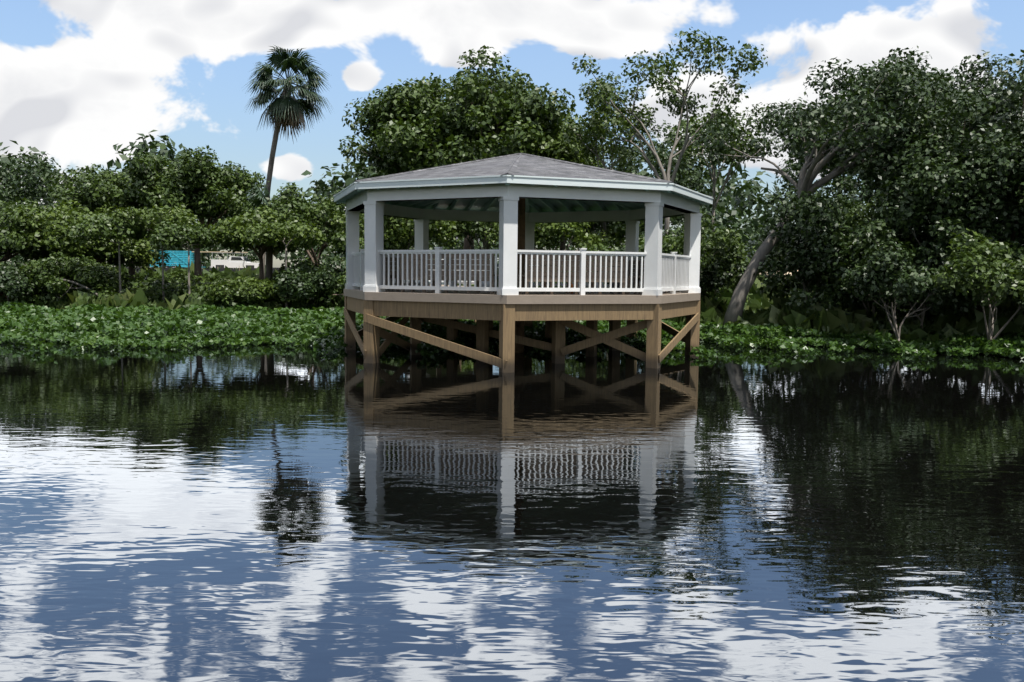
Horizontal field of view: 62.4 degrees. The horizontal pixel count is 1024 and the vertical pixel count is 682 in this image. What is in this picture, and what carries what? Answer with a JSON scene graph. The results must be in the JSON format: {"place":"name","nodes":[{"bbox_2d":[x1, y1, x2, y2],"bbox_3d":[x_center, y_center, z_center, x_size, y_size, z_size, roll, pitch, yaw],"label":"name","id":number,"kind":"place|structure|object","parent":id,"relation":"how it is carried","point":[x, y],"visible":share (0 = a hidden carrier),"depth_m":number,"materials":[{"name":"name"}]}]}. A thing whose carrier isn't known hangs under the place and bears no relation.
{"place":"outdoors","nodes":[
{"label":"outdoors","id":0,"kind":"place"},
{"bbox_2d":[429,256,494,321],"bbox_3d":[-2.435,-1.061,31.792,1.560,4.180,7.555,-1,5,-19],"label":"bench","id":1,"kind":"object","parent":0,"point":[452,283],"visible":0.09,"depth_m":29.68,"materials":[{"name":"grey wood"}]},
{"bbox_2d":[0,339,1023,681],"bbox_3d":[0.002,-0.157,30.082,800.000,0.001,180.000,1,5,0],"label":"pond water","id":2,"kind":"structure","parent":0,"point":[296,513],"depth_m":7.78,"materials":[{"name":"blue liquid"}]},
{"bbox_2d":[0,301,1023,358],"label":"hyacinth","id":3,"kind":"object","parent":2,"relation":"on","point":[102,326],"visible":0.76,"depth_m":26.73,"materials":[{"name":"green plant"}]},
{"bbox_2d":[0,0,1023,268],"label":"sky","id":4,"kind":"structure","parent":0,"point":[79,79],"materials":[{"name":"blue"}]},
{"bbox_2d":[515,198,524,352],"bbox_3d":[0.217,-1.613,23.947,0.320,6.880,0.320,1,5,0],"label":"gazebo centre pole","id":5,"kind":"object","parent":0,"point":[519,330],"visible":0.17,"depth_m":23.77,"materials":[{"name":"brown wood"}]},
{"bbox_2d":[55,279,1006,346],"bbox_3d":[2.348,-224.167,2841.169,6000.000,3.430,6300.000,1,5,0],"label":"ground","id":6,"kind":"structure","parent":0,"point":[807,343],"depth_m":28.81,"materials":[{"name":"green plant"}]},
{"bbox_2d":[0,197,58,262],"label":"tree","id":7,"kind":"object","parent":6,"relation":"on","point":[9,235],"depth_m":42.49,"materials":[{"name":"green plant"}]},
{"bbox_2d":[0,259,60,301],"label":"bank shrub","id":8,"kind":"object","parent":6,"relation":"on","point":[11,278],"depth_m":39.82,"materials":[{"name":"green plant"}]},
{"bbox_2d":[18,252,121,299],"bbox_3d":[-21.867,-2.954,41.727,4.925,2.858,4.855,1,5,0],"label":"bank shrub","id":9,"kind":"object","parent":6,"relation":"on","point":[93,274],"depth_m":40.72,"materials":[{"name":"green plant"}]},
{"bbox_2d":[10,199,170,273],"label":"tree","id":10,"kind":"object","parent":6,"relation":"on","point":[49,237],"depth_m":44.26,"materials":[{"name":"green plant"}]},
{"bbox_2d":[44,154,171,280],"bbox_3d":[-23.565,-6.908,51.326,8.461,8.599,10.029,1,5,0],"label":"tree","id":11,"kind":"object","parent":6,"relation":"on","point":[92,192],"depth_m":47.79,"materials":[{"name":"green plant"}]},
{"bbox_2d":[64,212,151,292],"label":"sapling tree","id":12,"kind":"object","parent":6,"relation":"on","point":[103,226],"depth_m":40.31,"materials":[{"name":"green plant"}]},
{"bbox_2d":[111,204,200,302],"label":"sapling tree","id":13,"kind":"object","parent":6,"relation":"on","point":[147,221],"depth_m":41.08,"materials":[{"name":"green plant"}]},
{"bbox_2d":[14,265,343,272],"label":"silt fence","id":14,"kind":"object","parent":6,"relation":"on","point":[220,270],"visible":0.08,"depth_m":95.18,"materials":[{"name":"black fabric"}]},
{"bbox_2d":[148,220,215,296],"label":"sapling tree","id":15,"kind":"object","parent":6,"relation":"on","point":[168,237],"depth_m":40.68,"materials":[{"name":"green plant"}]},
{"bbox_2d":[117,145,269,283],"bbox_3d":[-18.814,-6.749,49.940,8.712,8.892,9.095,1,5,0],"label":"tree","id":16,"kind":"object","parent":6,"relation":"on","point":[177,184],"depth_m":47.21,"materials":[{"name":"green plant"}]},
{"bbox_2d":[205,274,288,305],"bbox_3d":[-12.799,-2.322,41.198,3.808,1.860,3.382,1,5,0],"label":"bank shrub","id":17,"kind":"object","parent":6,"relation":"on","point":[251,289],"depth_m":40.13,"materials":[{"name":"green plant"}]},
{"bbox_2d":[206,205,308,279],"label":"tree","id":18,"kind":"object","parent":6,"relation":"on","point":[227,232],"depth_m":42.70,"materials":[{"name":"green plant"}]},
{"bbox_2d":[244,183,289,280],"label":"tree","id":19,"kind":"object","parent":6,"relation":"on","point":[258,195],"depth_m":46.00,"materials":[{"name":"green plant"}]},
{"bbox_2d":[239,219,325,307],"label":"sapling tree","id":20,"kind":"object","parent":6,"relation":"on","point":[300,235],"depth_m":40.39,"materials":[{"name":"green plant"}]},
{"bbox_2d":[242,46,331,277],"bbox_3d":[-14.751,-11.092,56.124,6.031,16.398,5.808,1,5,0],"label":"tall palm","id":21,"kind":"object","parent":6,"relation":"on","point":[283,60],"depth_m":55.02,"materials":[{"name":"green plant"}]},
{"bbox_2d":[270,105,306,143],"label":"dead palm fronds","id":22,"kind":"object","parent":21,"relation":"attached to","point":[290,122],"visible":0.63,"depth_m":55.61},
{"bbox_2d":[256,182,362,268],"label":"tree","id":23,"kind":"object","parent":6,"relation":"on","point":[292,206],"depth_m":44.45,"materials":[{"name":"green plant"}]},
{"bbox_2d":[273,263,345,304],"bbox_3d":[-9.369,-2.484,40.754,4.042,2.534,4.652,1,5,0],"label":"bank shrub","id":24,"kind":"object","parent":6,"relation":"on","point":[303,281],"depth_m":39.48,"materials":[{"name":"green plant"}]},
{"bbox_2d":[339,269,345,289],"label":"bank shrub","id":25,"kind":"object","parent":6,"relation":"on","point":[342,280],"visible":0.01,"depth_m":39.52,"materials":[{"name":"green plant"}]},
{"bbox_2d":[327,232,394,257],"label":"sapling tree","id":26,"kind":"object","parent":6,"relation":"on","point":[338,242],"visible":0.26,"depth_m":40.90,"materials":[{"name":"green plant"}]},
{"bbox_2d":[329,211,462,254],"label":"tree","id":27,"kind":"object","parent":6,"relation":"on","point":[445,232],"depth_m":41.72,"materials":[{"name":"green plant"}]},
{"bbox_2d":[337,45,577,249],"bbox_3d":[-3.379,-9.981,53.221,15.820,14.793,16.730,1,5,0],"label":"tree","id":28,"kind":"object","parent":6,"relation":"on","point":[389,131],"depth_m":48.92,"materials":[{"name":"green plant"}]},
{"bbox_2d":[450,221,495,259],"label":"tree","id":29,"kind":"object","parent":6,"relation":"on","point":[479,232],"depth_m":44.12,"materials":[{"name":"green plant"}]},
{"bbox_2d":[0,260,1023,341],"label":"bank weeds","id":30,"kind":"object","parent":6,"relation":"on","point":[775,310],"visible":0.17,"depth_m":30.63,"materials":[{"name":"green plant"}]},
{"bbox_2d":[0,264,97,297],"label":"fallen limb","id":31,"kind":"object","parent":30,"relation":"on","point":[78,284],"visible":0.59,"depth_m":40.77,"materials":[{"name":"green plant"}]},
{"bbox_2d":[0,115,1023,268],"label":"tree line","id":32,"kind":"object","parent":6,"relation":"on","point":[736,197],"visible":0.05,"depth_m":70.98,"materials":[{"name":"green plant"}]},
{"bbox_2d":[0,87,1023,228],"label":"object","id":33,"kind":"object","parent":6,"relation":"on","point":[45,173],"visible":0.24,"depth_m":58.90,"materials":[{"name":"green plant"}]},
{"bbox_2d":[8,230,1019,311],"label":"bushes","id":34,"kind":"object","parent":6,"relation":"on","point":[202,285],"depth_m":40.19,"materials":[{"name":"green plant"}]},
{"bbox_2d":[344,296,699,372],"bbox_3d":[0.197,0.297,24.090,10.129,3.050,10.113,1,5,0],"label":"wooden support frame","id":35,"kind":"object","parent":6,"relation":"on","point":[557,318],"visible":0.56,"depth_m":20.59,"materials":[{"name":"brown wood"}]},
{"bbox_2d":[344,289,699,303],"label":"gazebo deck","id":36,"kind":"structure","parent":35,"relation":"on","point":[531,297],"depth_m":19.88,"materials":[{"name":"beige wood"}]},
{"bbox_2d":[345,183,701,295],"bbox_3d":[0.228,-2.684,23.862,10.075,2.530,10.075,1,5,0],"label":"gazebo frame","id":37,"kind":"object","parent":36,"relation":"on","point":[673,272],"visible":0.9,"depth_m":20.22,"materials":[{"name":"white wood"}]},
{"bbox_2d":[333,153,712,212],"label":"gazebo roof","id":38,"kind":"structure","parent":37,"relation":"on","point":[522,168],"depth_m":20.60,"materials":[{"name":"grey"}]},
{"bbox_2d":[385,254,669,294],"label":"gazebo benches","id":39,"kind":"object","parent":36,"relation":"on","point":[528,270],"visible":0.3,"depth_m":20.19,"materials":[{"name":"grey wood"}]},
{"bbox_2d":[484,222,624,286],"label":"tree","id":40,"kind":"object","parent":6,"relation":"on","point":[548,233],"depth_m":40.90,"materials":[{"name":"green plant"}]},
{"bbox_2d":[514,111,606,250],"bbox_3d":[2.706,-7.941,50.564,6.634,10.917,8.420,1,5,0],"label":"tree","id":41,"kind":"object","parent":6,"relation":"on","point":[569,152],"depth_m":47.56,"materials":[{"name":"green plant"}]},
{"bbox_2d":[596,231,644,283],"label":"shrub","id":42,"kind":"object","parent":6,"relation":"on","point":[641,233],"visible":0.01,"depth_m":33.87,"materials":[{"name":"green plant"}]},
{"bbox_2d":[576,217,677,251],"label":"tree","id":43,"kind":"object","parent":6,"relation":"on","point":[618,228],"depth_m":43.49,"materials":[{"name":"green plant"}]},
{"bbox_2d":[561,26,767,233],"bbox_3d":[7.078,-8.559,41.998,7.476,13.958,10.257,-3,6,-41],"label":"tall sparse tree","id":44,"kind":"object","parent":6,"relation":"on","point":[607,88],"depth_m":41.71,"materials":[{"name":"green plant"}]},
{"bbox_2d":[621,210,741,291],"bbox_3d":[6.422,-2.738,32.654,4.631,4.447,4.389,1,5,0],"label":"shrub","id":45,"kind":"object","parent":6,"relation":"on","point":[672,241],"depth_m":31.45,"materials":[{"name":"green plant"}]},
{"bbox_2d":[739,228,765,272],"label":"tree","id":46,"kind":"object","parent":6,"relation":"on","point":[749,241],"depth_m":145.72,"materials":[{"name":"green plant"}]},
{"bbox_2d":[755,222,863,301],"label":"tree","id":47,"kind":"object","parent":6,"relation":"on","point":[764,236],"depth_m":32.35,"materials":[{"name":"green plant"}]},
{"bbox_2d":[809,227,926,315],"bbox_3d":[12.589,-2.079,29.186,4.479,3.794,3.653,1,5,0],"label":"shrub","id":48,"kind":"object","parent":6,"relation":"on","point":[824,277],"depth_m":29.01,"materials":[{"name":"green plant"}]},
{"bbox_2d":[753,185,1023,317],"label":"brush","id":49,"kind":"object","parent":6,"relation":"on","point":[814,214],"visible":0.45,"depth_m":28.33,"materials":[{"name":"green plant"}]},
{"bbox_2d":[838,238,981,340],"bbox_3d":[12.693,-1.420,26.372,4.665,3.560,4.360,1,5,0],"label":"shrub","id":50,"kind":"object","parent":6,"relation":"on","point":[878,270],"depth_m":25.97,"materials":[{"name":"green plant"}]},
{"bbox_2d":[848,196,1002,328],"bbox_3d":[13.200,-2.423,28.229,4.864,4.671,4.641,1,5,0],"label":"shrub","id":51,"kind":"object","parent":6,"relation":"on","point":[883,231],"depth_m":26.83,"materials":[{"name":"green plant"}]},
{"bbox_2d":[834,49,1023,311],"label":"dense tree","id":52,"kind":"object","parent":6,"relation":"on","point":[1001,154],"depth_m":27.10,"materials":[{"name":"green plant"}]},
{"bbox_2d":[912,228,1023,344],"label":"shrub","id":53,"kind":"object","parent":6,"relation":"on","point":[978,271],"depth_m":24.35,"materials":[{"name":"green plant"}]},
{"bbox_2d":[987,111,1023,212],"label":"dense tree","id":54,"kind":"object","parent":6,"relation":"on","point":[1015,185],"visible":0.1,"depth_m":27.62,"materials":[{"name":"green plant"}]},
{"bbox_2d":[1003,274,1023,305],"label":"shrub","id":55,"kind":"object","parent":6,"relation":"on","point":[1018,300],"visible":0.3,"depth_m":25.11,"materials":[{"name":"green plant"}]},
{"bbox_2d":[480,261,627,293],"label":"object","id":56,"kind":"object","parent":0,"point":[488,284],"visible":0.16,"depth_m":21.67,"materials":[{"name":"green plant"}]},
{"bbox_2d":[559,97,636,242],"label":"wispy tree","id":57,"kind":"object","parent":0,"point":[584,155],"depth_m":43.80,"materials":[{"name":"green plant"}]},
{"bbox_2d":[665,102,774,232],"bbox_3d":[11.755,-7.889,48.912,6.075,11.022,7.750,1,5,0],"label":"sparse tree","id":58,"kind":"object","parent":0,"point":[743,140],"depth_m":48.18,"materials":[{"name":"green plant"}]},
{"bbox_2d":[699,243,748,294],"bbox_3d":[8.236,-2.581,36.432,4.368,3.401,4.100,1,5,0],"label":"shrub","id":59,"kind":"object","parent":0,"point":[712,279],"depth_m":35.22,"materials":[{"name":"green plant"}]},
{"bbox_2d":[691,57,964,328],"bbox_3d":[11.457,-5.001,30.101,9.061,9.844,9.523,1,5,0],"label":"leaning oak","id":60,"kind":"object","parent":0,"point":[893,86],"depth_m":29.17,"materials":[{"name":"green plant"}]},
{"bbox_2d":[804,198,902,234],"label":"tree","id":61,"kind":"object","parent":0,"point":[862,215],"depth_m":33.89,"materials":[{"name":"green plant"}]},
{"bbox_2d":[788,46,1023,235],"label":"tree","id":62,"kind":"object","parent":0,"point":[973,70],"depth_m":42.77,"materials":[{"name":"green plant"}]},
{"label":"dirt road","id":63,"kind":"structure","parent":0,"visible":0},
{"bbox_2d":[150,251,205,268],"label":"building","id":64,"kind":"structure","parent":63,"relation":"on","point":[183,260],"depth_m":99.82,"materials":[{"name":"teal metal"}]},
{"bbox_2d":[192,251,258,268],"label":"pickup truck","id":65,"kind":"object","parent":63,"relation":"on","point":[232,261],"visible":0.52,"depth_m":99.65,"materials":[{"name":"white paint"}]}
]}

